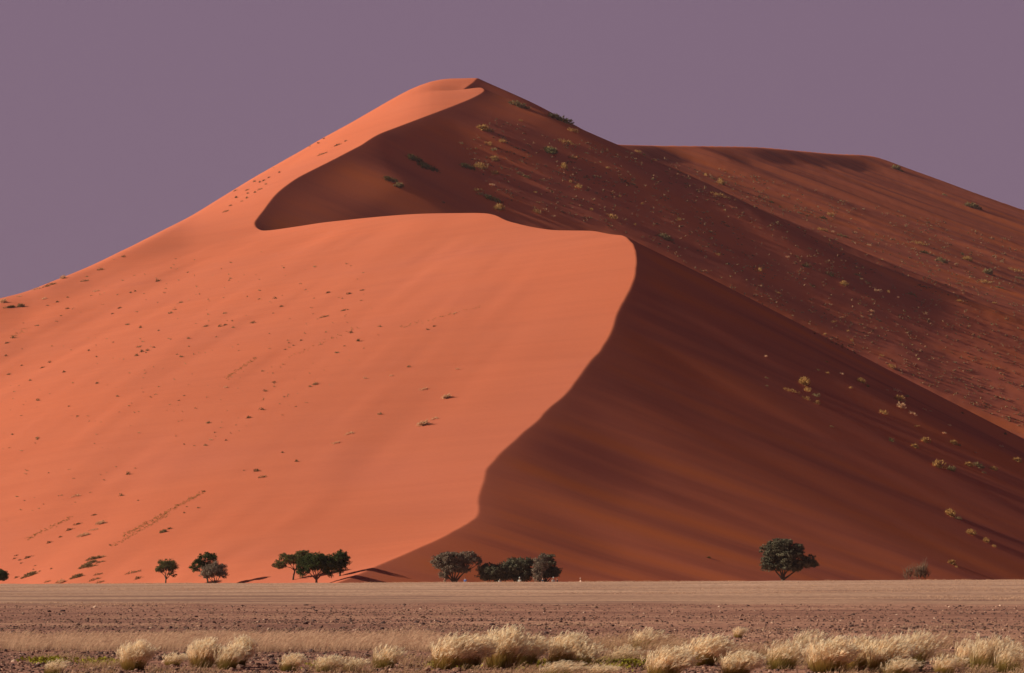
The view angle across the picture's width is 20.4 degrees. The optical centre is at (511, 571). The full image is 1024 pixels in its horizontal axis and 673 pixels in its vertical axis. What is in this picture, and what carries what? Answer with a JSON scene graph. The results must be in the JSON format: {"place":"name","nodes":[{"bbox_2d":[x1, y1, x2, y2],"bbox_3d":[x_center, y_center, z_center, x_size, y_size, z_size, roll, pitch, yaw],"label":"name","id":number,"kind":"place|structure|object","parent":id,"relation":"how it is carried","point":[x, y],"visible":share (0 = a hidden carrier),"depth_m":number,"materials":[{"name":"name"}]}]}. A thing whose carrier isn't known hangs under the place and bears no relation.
{"place":"outdoors","nodes":[
{"label":"outdoors","id":0,"kind":"place"},
{"bbox_2d":[0,622,462,651],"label":"grass","id":1,"kind":"structure","parent":0,"point":[282,642],"depth_m":62.80,"materials":[{"name":"beige plant"}]},
{"bbox_2d":[0,78,1023,583],"bbox_3d":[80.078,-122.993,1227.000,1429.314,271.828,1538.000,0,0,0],"label":"sand dune","id":2,"kind":"structure","parent":0,"point":[618,406],"depth_m":742.91,"materials":[{"name":"orange sand"}]},
{"bbox_2d":[20,571,37,578],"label":"shrub","id":3,"kind":"object","parent":2,"relation":"on","point":[31,573],"visible":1,"depth_m":549.54,"materials":[{"name":"green plant"}]},
{"bbox_2d":[69,573,83,579],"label":"shrub","id":4,"kind":"object","parent":2,"relation":"on","point":[76,575],"visible":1,"depth_m":536.54,"materials":[{"name":"plant"}]},
{"bbox_2d":[76,532,89,537],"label":"shrub","id":5,"kind":"object","parent":2,"relation":"on","point":[85,534],"visible":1,"depth_m":578.56,"materials":[{"name":"plant"}]},
{"bbox_2d":[79,562,92,568],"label":"shrub","id":6,"kind":"object","parent":2,"relation":"on","point":[88,564],"visible":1,"depth_m":544.24,"materials":[{"name":"green plant"}]},
{"bbox_2d":[86,555,104,560],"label":"shrub","id":7,"kind":"object","parent":2,"relation":"on","point":[95,557],"visible":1,"depth_m":550.76,"materials":[{"name":"green plant"}]},
{"bbox_2d":[9,251,363,510],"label":"scrub","id":8,"kind":"object","parent":2,"relation":"on","point":[185,363],"visible":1,"depth_m":756.84,"materials":[{"name":"green plant"}]},
{"bbox_2d":[11,307,479,545],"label":"scrub","id":9,"kind":"object","parent":2,"relation":"on","point":[160,514],"visible":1,"depth_m":594.27,"materials":[{"name":"brown plant"}]},
{"bbox_2d":[271,550,309,579],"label":"acacia tree","id":10,"kind":"object","parent":2,"relation":"on","point":[287,559],"visible":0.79,"depth_m":489.32,"materials":[{"name":"green plant"}]},
{"bbox_2d":[328,549,351,575],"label":"acacia tree","id":11,"kind":"object","parent":2,"relation":"on","point":[342,558],"visible":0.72,"depth_m":482.57,"materials":[{"name":"green plant"}]},
{"bbox_2d":[384,175,397,182],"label":"shrub","id":12,"kind":"object","parent":2,"relation":"on","point":[391,179],"visible":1,"depth_m":1112.80,"materials":[{"name":"green plant"}]},
{"bbox_2d":[393,182,403,188],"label":"shrub","id":13,"kind":"object","parent":2,"relation":"on","point":[400,185],"visible":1,"depth_m":1110.81,"materials":[{"name":"green plant"}]},
{"bbox_2d":[406,154,423,161],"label":"shrub","id":14,"kind":"object","parent":2,"relation":"on","point":[413,159],"visible":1,"depth_m":1133.89,"materials":[{"name":"green plant"}]},
{"bbox_2d":[416,420,430,425],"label":"shrub","id":15,"kind":"object","parent":2,"relation":"on","point":[421,423],"visible":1,"depth_m":651.61,"materials":[{"name":"beige plant"}]},
{"bbox_2d":[419,163,438,171],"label":"shrub","id":16,"kind":"object","parent":2,"relation":"on","point":[427,167],"visible":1,"depth_m":1133.53,"materials":[{"name":"green plant"}]},
{"bbox_2d":[440,393,451,398],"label":"shrub","id":17,"kind":"object","parent":2,"relation":"on","point":[446,396],"visible":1,"depth_m":677.04,"materials":[{"name":"plant"}]},
{"bbox_2d":[459,163,475,171],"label":"shrub","id":18,"kind":"object","parent":2,"relation":"on","point":[467,166],"visible":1,"depth_m":1144.39,"materials":[{"name":"green plant"}]},
{"bbox_2d":[472,162,488,170],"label":"shrub","id":19,"kind":"object","parent":2,"relation":"on","point":[481,165],"visible":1,"depth_m":1147.91,"materials":[{"name":"plant"}]},
{"bbox_2d":[476,124,490,131],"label":"shrub","id":20,"kind":"object","parent":2,"relation":"on","point":[483,127],"visible":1,"depth_m":1170.14,"materials":[{"name":"plant"}]},
{"bbox_2d":[482,194,501,202],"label":"shrub","id":21,"kind":"object","parent":2,"relation":"on","point":[495,199],"visible":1,"depth_m":1131.88,"materials":[{"name":"green plant"}]},
{"bbox_2d":[489,155,499,161],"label":"shrub","id":22,"kind":"object","parent":2,"relation":"on","point":[492,157],"visible":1,"depth_m":1155.79,"materials":[{"name":"plant"}]},
{"bbox_2d":[493,203,504,210],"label":"shrub","id":23,"kind":"object","parent":2,"relation":"on","point":[498,207],"visible":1,"depth_m":1128.03,"materials":[{"name":"plant"}]},
{"bbox_2d":[508,100,531,108],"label":"shrub","id":24,"kind":"object","parent":2,"relation":"on","point":[519,104],"visible":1,"depth_m":1200.97,"materials":[{"name":"green plant"}]},
{"bbox_2d":[544,146,557,153],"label":"shrub","id":25,"kind":"object","parent":2,"relation":"on","point":[550,150],"visible":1,"depth_m":1173.17,"materials":[{"name":"green plant"}]},
{"bbox_2d":[547,113,574,125],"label":"shrub","id":26,"kind":"object","parent":2,"relation":"on","point":[558,117],"visible":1,"depth_m":1204.54,"materials":[{"name":"green plant"}]},
{"bbox_2d":[560,162,567,168],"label":"shrub","id":27,"kind":"object","parent":2,"relation":"on","point":[564,165],"visible":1,"depth_m":1167.47,"materials":[{"name":"plant"}]},
{"bbox_2d":[558,138,576,146],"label":"shrub","id":28,"kind":"object","parent":2,"relation":"on","point":[566,141],"visible":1,"depth_m":1185.10,"materials":[{"name":"plant"}]},
{"bbox_2d":[659,232,673,240],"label":"shrub","id":29,"kind":"object","parent":2,"relation":"on","point":[666,237],"visible":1,"depth_m":1150.46,"materials":[{"name":"green plant"}]},
{"bbox_2d":[716,178,724,184],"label":"shrub","id":30,"kind":"object","parent":2,"relation":"on","point":[721,181],"visible":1,"depth_m":1369.00,"materials":[{"name":"plant"}]},
{"bbox_2d":[469,118,1023,425],"bbox_3d":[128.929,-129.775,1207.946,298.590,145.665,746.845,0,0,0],"label":"scrub","id":31,"kind":"object","parent":2,"relation":"on","point":[928,320],"visible":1,"depth_m":1170.59,"materials":[{"name":"green plant"}]},
{"bbox_2d":[782,388,799,393],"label":"shrub","id":32,"kind":"object","parent":2,"relation":"on","point":[790,390],"visible":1,"depth_m":744.32,"materials":[{"name":"plant"}]},
{"bbox_2d":[798,376,810,385],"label":"shrub","id":33,"kind":"object","parent":2,"relation":"on","point":[803,380],"visible":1,"depth_m":755.58,"materials":[{"name":"plant"}]},
{"bbox_2d":[840,280,848,286],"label":"shrub","id":34,"kind":"object","parent":2,"relation":"on","point":[844,283],"visible":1,"depth_m":1169.48,"materials":[{"name":"plant"}]},
{"bbox_2d":[857,378,866,383],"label":"shrub","id":35,"kind":"object","parent":2,"relation":"on","point":[861,380],"visible":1,"depth_m":782.86,"materials":[{"name":"plant"}]},
{"bbox_2d":[890,164,901,169],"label":"shrub","id":36,"kind":"object","parent":2,"relation":"on","point":[897,166],"visible":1,"depth_m":1742.51,"materials":[{"name":"green plant"}]},
{"bbox_2d":[894,395,906,401],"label":"shrub","id":37,"kind":"object","parent":2,"relation":"on","point":[899,398],"visible":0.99,"depth_m":781.93,"materials":[{"name":"plant"}]},
{"bbox_2d":[896,402,906,408],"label":"shrub","id":38,"kind":"object","parent":2,"relation":"on","point":[901,405],"visible":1,"depth_m":771.66,"materials":[{"name":"beige plant"}]},
{"bbox_2d":[921,437,931,442],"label":"shrub","id":39,"kind":"object","parent":2,"relation":"on","point":[925,440],"visible":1,"depth_m":750.64,"materials":[{"name":"plant"}]},
{"bbox_2d":[932,459,946,468],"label":"shrub","id":40,"kind":"object","parent":2,"relation":"on","point":[937,463],"visible":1,"depth_m":732.36,"materials":[{"name":"plant"}]},
{"bbox_2d":[936,257,948,263],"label":"shrub","id":41,"kind":"object","parent":2,"relation":"on","point":[941,259],"visible":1,"depth_m":1358.99,"materials":[{"name":"plant"}]},
{"bbox_2d":[945,508,955,516],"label":"shrub","id":42,"kind":"object","parent":2,"relation":"on","point":[949,512],"visible":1,"depth_m":696.41,"materials":[{"name":"plant"}]},
{"bbox_2d":[946,465,956,471],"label":"shrub","id":43,"kind":"object","parent":2,"relation":"on","point":[952,468],"visible":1,"depth_m":734.92,"materials":[{"name":"green plant"}]},
{"bbox_2d":[947,559,956,564],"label":"shrub","id":44,"kind":"object","parent":2,"relation":"on","point":[953,562],"visible":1,"depth_m":652.06,"materials":[{"name":"plant"}]},
{"bbox_2d":[950,439,958,445],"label":"shrub","id":45,"kind":"object","parent":2,"relation":"on","point":[954,442],"visible":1,"depth_m":759.27,"materials":[{"name":"plant"}]},
{"bbox_2d":[962,256,972,260],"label":"shrub","id":46,"kind":"object","parent":2,"relation":"on","point":[968,258],"visible":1,"depth_m":1395.60,"materials":[{"name":"plant"}]},
{"bbox_2d":[965,461,973,466],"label":"shrub","id":47,"kind":"object","parent":2,"relation":"on","point":[969,464],"visible":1,"depth_m":745.49,"materials":[{"name":"plant"}]},
{"bbox_2d":[964,201,978,208],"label":"shrub","id":48,"kind":"object","parent":2,"relation":"on","point":[973,205],"visible":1,"depth_m":1679.89,"materials":[{"name":"green plant"}]},
{"bbox_2d":[965,528,977,535],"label":"shrub","id":49,"kind":"object","parent":2,"relation":"on","point":[971,532],"visible":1,"depth_m":687.84,"materials":[{"name":"plant"}]},
{"bbox_2d":[972,462,984,468],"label":"shrub","id":50,"kind":"object","parent":2,"relation":"on","point":[978,465],"visible":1,"depth_m":748.17,"materials":[{"name":"green plant"}]},
{"bbox_2d":[982,268,992,274],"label":"shrub","id":51,"kind":"object","parent":2,"relation":"on","point":[987,271],"visible":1,"depth_m":1372.64,"materials":[{"name":"plant"}]},
{"bbox_2d":[0,580,1023,672],"bbox_3d":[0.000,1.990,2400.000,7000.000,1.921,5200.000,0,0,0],"label":"ground","id":52,"kind":"structure","parent":0,"point":[353,595],"depth_m":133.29,"materials":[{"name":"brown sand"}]},
{"bbox_2d":[0,568,8,580],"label":"thorn tree","id":53,"kind":"object","parent":52,"relation":"on","point":[4,576],"visible":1,"depth_m":519.48,"materials":[{"name":"green plant"}]},
{"bbox_2d":[41,658,71,672],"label":"grass tuft","id":54,"kind":"object","parent":52,"relation":"on","point":[56,666],"visible":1,"depth_m":46.93,"materials":[{"name":"beige plant"}]},
{"bbox_2d":[115,639,160,670],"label":"grass tuft","id":55,"kind":"object","parent":52,"relation":"on","point":[135,653],"visible":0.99,"depth_m":48.54,"materials":[{"name":"beige plant"}]},
{"bbox_2d":[155,558,179,582],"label":"acacia tree","id":56,"kind":"object","parent":52,"relation":"on","point":[169,565],"visible":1,"depth_m":502.64,"materials":[{"name":"green plant"}]},
{"bbox_2d":[162,652,189,665],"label":"grass tuft","id":57,"kind":"object","parent":52,"relation":"on","point":[178,658],"visible":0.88,"depth_m":51.01,"materials":[{"name":"beige plant"}]},
{"bbox_2d":[189,552,217,582],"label":"acacia tree","id":58,"kind":"object","parent":52,"relation":"on","point":[197,563],"visible":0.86,"depth_m":496.76,"materials":[{"name":"green plant"}]},
{"bbox_2d":[185,636,225,667],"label":"grass tuft","id":59,"kind":"object","parent":52,"relation":"on","point":[206,648],"visible":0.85,"depth_m":49.87,"materials":[{"name":"beige plant"}]},
{"bbox_2d":[199,560,229,582],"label":"thorn tree","id":60,"kind":"object","parent":52,"relation":"on","point":[214,569],"visible":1,"depth_m":488.66,"materials":[{"name":"grey plant"}]},
{"bbox_2d":[213,642,250,669],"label":"grass tuft","id":61,"kind":"object","parent":52,"relation":"on","point":[233,654],"visible":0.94,"depth_m":49.10,"materials":[{"name":"beige plant"}]},
{"bbox_2d":[226,634,258,665],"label":"grass tuft","id":62,"kind":"object","parent":52,"relation":"on","point":[248,641],"visible":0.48,"depth_m":50.18,"materials":[{"name":"beige plant"}]},
{"bbox_2d":[277,652,308,670],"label":"grass tuft","id":63,"kind":"object","parent":52,"relation":"on","point":[290,660],"visible":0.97,"depth_m":48.38,"materials":[{"name":"beige plant"}]},
{"bbox_2d":[295,551,337,582],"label":"acacia tree","id":64,"kind":"object","parent":52,"relation":"on","point":[313,561],"visible":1,"depth_m":473.34,"materials":[{"name":"green plant"}]},
{"bbox_2d":[313,654,350,671],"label":"grass tuft","id":65,"kind":"object","parent":52,"relation":"on","point":[329,660],"visible":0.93,"depth_m":48.14,"materials":[{"name":"beige plant"}]},
{"bbox_2d":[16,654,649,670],"bbox_3d":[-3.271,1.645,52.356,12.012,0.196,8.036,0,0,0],"label":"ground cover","id":66,"kind":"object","parent":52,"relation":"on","point":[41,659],"visible":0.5,"depth_m":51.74,"materials":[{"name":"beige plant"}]},
{"bbox_2d":[340,656,369,670],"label":"grass tuft","id":67,"kind":"object","parent":52,"relation":"on","point":[358,662],"visible":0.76,"depth_m":48.60,"materials":[{"name":"beige plant"}]},
{"bbox_2d":[369,643,407,667],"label":"grass tuft","id":68,"kind":"object","parent":52,"relation":"on","point":[394,653],"visible":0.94,"depth_m":50.14,"materials":[{"name":"beige plant"}]},
{"bbox_2d":[430,551,482,581],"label":"thorn tree","id":69,"kind":"object","parent":52,"relation":"on","point":[446,562],"visible":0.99,"depth_m":461.31,"materials":[{"name":"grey plant"}]},
{"bbox_2d":[429,632,491,669],"bbox_3d":[-0.938,1.361,49.595,1.028,0.699,1.004,0,0,-27],"label":"grass tuft","id":70,"kind":"object","parent":52,"relation":"on","point":[453,649],"visible":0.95,"depth_m":49.52,"materials":[{"name":"beige plant"}]},
{"bbox_2d":[462,633,497,668],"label":"grass tuft","id":71,"kind":"object","parent":52,"relation":"on","point":[475,660],"visible":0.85,"depth_m":49.84,"materials":[{"name":"beige plant"}]},
{"bbox_2d":[474,562,510,581],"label":"thicket","id":72,"kind":"object","parent":52,"relation":"on","point":[492,571],"visible":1,"depth_m":461.05,"materials":[{"name":"green plant"}]},
{"bbox_2d":[483,623,537,667],"bbox_3d":[-0.073,1.309,50.526,1.086,0.808,1.100,0,0,-4],"label":"grass tuft","id":73,"kind":"object","parent":52,"relation":"on","point":[506,640],"visible":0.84,"depth_m":50.35,"materials":[{"name":"beige plant"}]},
{"bbox_2d":[500,556,534,581],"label":"thicket","id":74,"kind":"object","parent":52,"relation":"on","point":[517,568],"visible":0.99,"depth_m":461.74,"materials":[{"name":"green plant"}]},
{"bbox_2d":[513,632,553,666],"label":"grass tuft","id":75,"kind":"object","parent":52,"relation":"on","point":[535,652],"visible":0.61,"depth_m":50.92,"materials":[{"name":"beige plant"}]},
{"bbox_2d":[531,553,548,581],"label":"thorn tree","id":76,"kind":"object","parent":52,"relation":"on","point":[539,567],"visible":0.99,"depth_m":458.69,"materials":[{"name":"grey plant"}]},
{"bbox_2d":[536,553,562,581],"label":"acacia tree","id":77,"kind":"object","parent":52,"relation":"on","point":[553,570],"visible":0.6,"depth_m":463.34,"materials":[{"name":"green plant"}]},
{"bbox_2d":[537,660,593,672],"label":"grass tuft","id":78,"kind":"object","parent":52,"relation":"on","point":[555,667],"visible":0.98,"depth_m":46.27,"materials":[{"name":"beige plant"}]},
{"bbox_2d":[544,630,598,662],"bbox_3d":[1.082,1.368,51.313,0.963,0.694,0.986,0,0,36],"label":"grass tuft","id":79,"kind":"object","parent":52,"relation":"on","point":[561,646],"visible":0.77,"depth_m":51.17,"materials":[{"name":"beige plant"}]},
{"bbox_2d":[568,641,605,666],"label":"grass tuft","id":80,"kind":"object","parent":52,"relation":"on","point":[588,651],"visible":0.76,"depth_m":50.96,"materials":[{"name":"beige plant"}]},
{"bbox_2d":[587,664,623,672],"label":"grass tuft","id":81,"kind":"object","parent":52,"relation":"on","point":[605,668],"visible":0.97,"depth_m":46.20,"materials":[{"name":"beige plant"}]},
{"bbox_2d":[610,644,644,659],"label":"grass tuft","id":82,"kind":"object","parent":52,"relation":"on","point":[625,651],"visible":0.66,"depth_m":53.01,"materials":[{"name":"beige plant"}]},
{"bbox_2d":[628,626,668,649],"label":"grass tuft","id":83,"kind":"object","parent":52,"relation":"on","point":[641,635],"visible":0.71,"depth_m":62.89,"materials":[{"name":"beige plant"}]},
{"bbox_2d":[641,644,707,672],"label":"grass tuft","id":84,"kind":"object","parent":52,"relation":"on","point":[674,658],"visible":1,"depth_m":45.30,"materials":[{"name":"beige plant"}]},
{"bbox_2d":[683,632,747,665],"bbox_3d":[3.644,1.399,51.766,1.099,0.640,1.073,0,0,-25],"label":"grass tuft","id":85,"kind":"object","parent":52,"relation":"on","point":[708,649],"visible":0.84,"depth_m":51.68,"materials":[{"name":"beige plant"}]},
{"bbox_2d":[731,626,748,637],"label":"grass tuft","id":86,"kind":"object","parent":52,"relation":"on","point":[738,632],"visible":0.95,"depth_m":74.34,"materials":[{"name":"beige plant"}]},
{"bbox_2d":[713,648,768,672],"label":"grass tuft","id":87,"kind":"object","parent":52,"relation":"on","point":[739,659],"visible":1,"depth_m":45.67,"materials":[{"name":"beige plant"}]},
{"bbox_2d":[759,538,819,580],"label":"acacia tree","id":88,"kind":"object","parent":52,"relation":"on","point":[782,554],"visible":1,"depth_m":461.19,"materials":[{"name":"green plant"}]},
{"bbox_2d":[765,639,814,668],"bbox_3d":[4.838,1.426,49.737,0.927,0.559,0.819,0,0,-30],"label":"grass tuft","id":89,"kind":"object","parent":52,"relation":"on","point":[778,659],"visible":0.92,"depth_m":49.61,"materials":[{"name":"beige plant"}]},
{"bbox_2d":[788,628,832,655],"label":"grass tuft","id":90,"kind":"object","parent":52,"relation":"on","point":[804,638],"visible":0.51,"depth_m":56.88,"materials":[{"name":"beige plant"}]},
{"bbox_2d":[800,635,865,672],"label":"grass tuft","id":91,"kind":"object","parent":52,"relation":"on","point":[828,650],"visible":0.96,"depth_m":47.50,"materials":[{"name":"beige plant"}]},
{"bbox_2d":[841,634,882,670],"bbox_3d":[5.952,1.367,48.494,0.956,0.655,0.932,0,0,-33],"label":"grass tuft","id":92,"kind":"object","parent":52,"relation":"on","point":[861,660],"visible":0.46,"depth_m":48.35,"materials":[{"name":"beige plant"}]},
{"bbox_2d":[862,633,925,671],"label":"grass tuft","id":93,"kind":"object","parent":52,"relation":"on","point":[894,649],"visible":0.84,"depth_m":47.84,"materials":[{"name":"beige plant"}]},
{"bbox_2d":[880,657,925,672],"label":"grass tuft","id":94,"kind":"object","parent":52,"relation":"on","point":[906,665],"visible":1,"depth_m":46.19,"materials":[{"name":"beige plant"}]},
{"bbox_2d":[903,565,915,578],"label":"dead bush","id":95,"kind":"object","parent":52,"relation":"on","point":[908,573],"visible":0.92,"depth_m":460.86,"materials":[{"name":"plant"}]},
{"bbox_2d":[895,629,945,669],"bbox_3d":[7.014,1.330,49.233,1.043,0.736,0.934,0,0,-15],"label":"grass tuft","id":96,"kind":"object","parent":52,"relation":"on","point":[927,653],"visible":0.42,"depth_m":49.13,"materials":[{"name":"beige plant"}]},
{"bbox_2d":[912,559,930,579],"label":"dead bush","id":97,"kind":"object","parent":52,"relation":"on","point":[920,570],"visible":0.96,"depth_m":462.74,"materials":[{"name":"plant"}]},
{"bbox_2d":[930,652,971,672],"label":"grass tuft","id":98,"kind":"object","parent":52,"relation":"on","point":[950,664],"visible":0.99,"depth_m":47.20,"materials":[{"name":"beige plant"}]},
{"bbox_2d":[955,636,985,666],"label":"grass tuft","id":99,"kind":"object","parent":52,"relation":"on","point":[965,650],"visible":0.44,"depth_m":51.26,"materials":[{"name":"beige plant"}]},
{"bbox_2d":[968,632,1020,669],"bbox_3d":[8.235,1.355,48.784,0.882,0.679,0.998,0,0,32],"label":"grass tuft","id":100,"kind":"object","parent":52,"relation":"on","point":[983,649],"visible":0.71,"depth_m":48.66,"materials":[{"name":"beige plant"}]},
{"bbox_2d":[993,642,1023,672],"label":"grass tuft","id":101,"kind":"object","parent":52,"relation":"on","point":[1002,665],"visible":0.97,"depth_m":47.67,"materials":[{"name":"beige plant"}]},
{"bbox_2d":[0,648,1023,672],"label":"grass","id":102,"kind":"structure","parent":0,"point":[528,669],"depth_m":48.37,"materials":[{"name":"beige plant"}]},
{"bbox_2d":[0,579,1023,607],"bbox_3d":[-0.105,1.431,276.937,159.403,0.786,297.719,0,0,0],"label":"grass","id":103,"kind":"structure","parent":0,"point":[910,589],"depth_m":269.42,"materials":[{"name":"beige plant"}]},
{"bbox_2d":[0,0,1023,297],"label":"sky","id":104,"kind":"structure","parent":0,"point":[121,121],"materials":[{"name":"purple"}]},
{"bbox_2d":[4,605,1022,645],"bbox_3d":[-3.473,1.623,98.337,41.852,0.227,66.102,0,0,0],"label":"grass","id":105,"kind":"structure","parent":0,"point":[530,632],"depth_m":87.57,"materials":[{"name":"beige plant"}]},
{"bbox_2d":[72,579,1017,583],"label":"grass","id":106,"kind":"structure","parent":0,"point":[523,581],"depth_m":412.61,"materials":[{"name":"beige plant"}]},
{"bbox_2d":[426,627,1023,664],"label":"grass","id":107,"kind":"structure","parent":0,"point":[663,643],"depth_m":62.30,"materials":[{"name":"beige plant"}]}
]}

